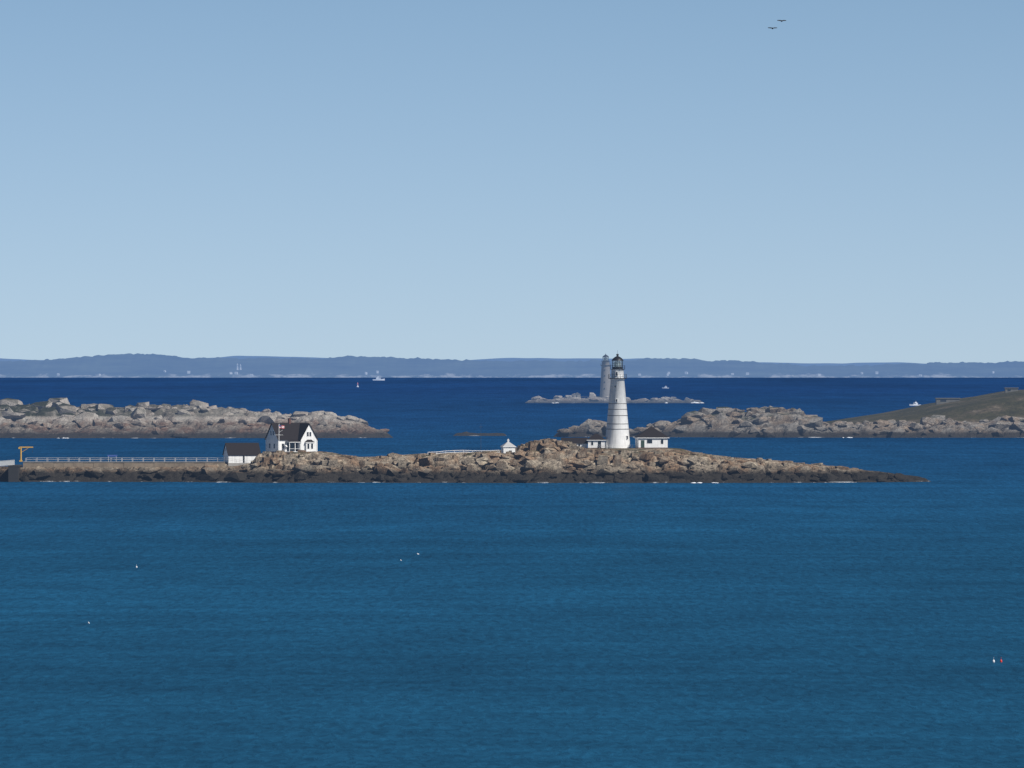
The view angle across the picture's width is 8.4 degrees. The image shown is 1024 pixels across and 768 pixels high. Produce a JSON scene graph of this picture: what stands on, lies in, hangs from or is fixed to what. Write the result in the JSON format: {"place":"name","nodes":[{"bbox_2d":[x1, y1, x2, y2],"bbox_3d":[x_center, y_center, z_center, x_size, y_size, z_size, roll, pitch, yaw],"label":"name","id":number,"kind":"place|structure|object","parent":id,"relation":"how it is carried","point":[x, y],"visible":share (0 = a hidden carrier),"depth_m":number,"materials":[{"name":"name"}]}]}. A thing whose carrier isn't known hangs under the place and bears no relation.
{"place":"outdoors","nodes":[
{"label":"outdoors","id":0,"kind":"place"},
{"bbox_2d":[0,398,392,437],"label":"rocky island","id":1,"kind":"structure","parent":0,"point":[56,418],"depth_m":3125.45,"materials":[{"name":"grey stone"}]},
{"bbox_2d":[0,438,930,482],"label":"island","id":2,"kind":"structure","parent":0,"point":[551,462],"depth_m":1967.28,"materials":[{"name":"stone"}]},
{"bbox_2d":[0,447,252,481],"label":"pier","id":3,"kind":"structure","parent":2,"relation":"on","point":[13,472],"depth_m":1988.09,"materials":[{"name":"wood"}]},
{"bbox_2d":[222,443,260,465],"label":"boathouse","id":4,"kind":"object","parent":2,"relation":"on","point":[245,453],"visible":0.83,"depth_m":1990.91,"materials":[{"name":"white paint"}]},
{"bbox_2d":[264,418,318,452],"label":"keepers house","id":5,"kind":"structure","parent":2,"relation":"on","point":[294,437],"depth_m":1997.63,"materials":[{"name":"white paint"}]},
{"bbox_2d":[500,439,515,452],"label":"small shed","id":6,"kind":"structure","parent":2,"relation":"on","point":[507,446],"depth_m":1982.58,"materials":[{"name":"white paint"}]},
{"bbox_2d":[428,445,636,453],"bbox_3d":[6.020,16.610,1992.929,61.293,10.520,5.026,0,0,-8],"label":"footpath","id":7,"kind":"structure","parent":2,"relation":"on","point":[612,446],"depth_m":1988.59,"materials":[{"name":"grey concrete"}]},
{"bbox_2d":[255,439,848,478],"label":"boulders","id":8,"kind":"object","parent":2,"relation":"on","point":[534,445],"visible":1,"depth_m":1971.13,"materials":[{"name":"stone"}]},
{"bbox_2d":[561,434,605,447],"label":"outbuilding","id":9,"kind":"structure","parent":2,"relation":"on","point":[595,441],"depth_m":1998.06,"materials":[{"name":"white paint"}]},
{"bbox_2d":[605,350,629,447],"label":"lighthouse","id":10,"kind":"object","parent":2,"relation":"on","point":[617,430],"depth_m":1997.88,"materials":[{"name":"white paint"}]},
{"bbox_2d":[634,426,668,447],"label":"fog signal building","id":11,"kind":"structure","parent":2,"relation":"on","point":[651,437],"depth_m":1993.97,"materials":[{"name":"white paint"}]},
{"bbox_2d":[0,378,1023,767],"bbox_3d":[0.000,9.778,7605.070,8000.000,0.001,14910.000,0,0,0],"label":"sea","id":12,"kind":"structure","parent":0,"point":[862,624],"depth_m":1000.49,"materials":[{"name":"liquid"}]},
{"bbox_2d":[453,431,505,435],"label":"rock ledge","id":13,"kind":"object","parent":12,"relation":"in","point":[466,433],"visible":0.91,"depth_m":3201.02,"materials":[{"name":"grey stone"}]},
{"bbox_2d":[525,392,703,402],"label":"rocky islet","id":14,"kind":"object","parent":12,"relation":"on","point":[592,398],"visible":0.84,"depth_m":5746.58,"materials":[{"name":"grey stone"}]},
{"bbox_2d":[0,353,1023,377],"bbox_3d":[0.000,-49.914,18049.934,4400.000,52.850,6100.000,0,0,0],"label":"coast","id":15,"kind":"structure","parent":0,"point":[130,365],"depth_m":15205.11},
{"bbox_2d":[57,364,993,376],"bbox_3d":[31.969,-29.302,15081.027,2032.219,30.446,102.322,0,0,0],"label":"distant buildings","id":16,"kind":"structure","parent":15,"relation":"on","point":[188,372],"depth_m":15083.38,"materials":[{"name":"grey"}]},
{"bbox_2d":[0,0,1023,363],"label":"sky","id":17,"kind":"structure","parent":0,"point":[841,181],"materials":[{"name":"blue"}]},
{"bbox_2d":[574,392,599,396],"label":"graves oil house","id":18,"kind":"structure","parent":0,"point":[577,394],"depth_m":5757.88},
{"bbox_2d":[600,354,610,396],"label":"distant lighthouse","id":19,"kind":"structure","parent":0,"point":[605,382],"depth_m":5758.64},
{"bbox_2d":[554,406,1023,437],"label":"rocky island","id":20,"kind":"structure","parent":0,"point":[769,422],"depth_m":3137.49,"materials":[{"name":"grey stone"}]},
{"bbox_2d":[826,390,1023,423],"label":"grassy hill","id":21,"kind":"structure","parent":0,"point":[991,406],"depth_m":3211.71,"materials":[{"name":"green plant"}]},
{"bbox_2d":[935,388,1017,404],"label":"hill bunkers","id":22,"kind":"object","parent":21,"relation":"on","point":[946,400],"visible":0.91,"depth_m":3306.54,"materials":[{"name":"concrete"}]}
]}

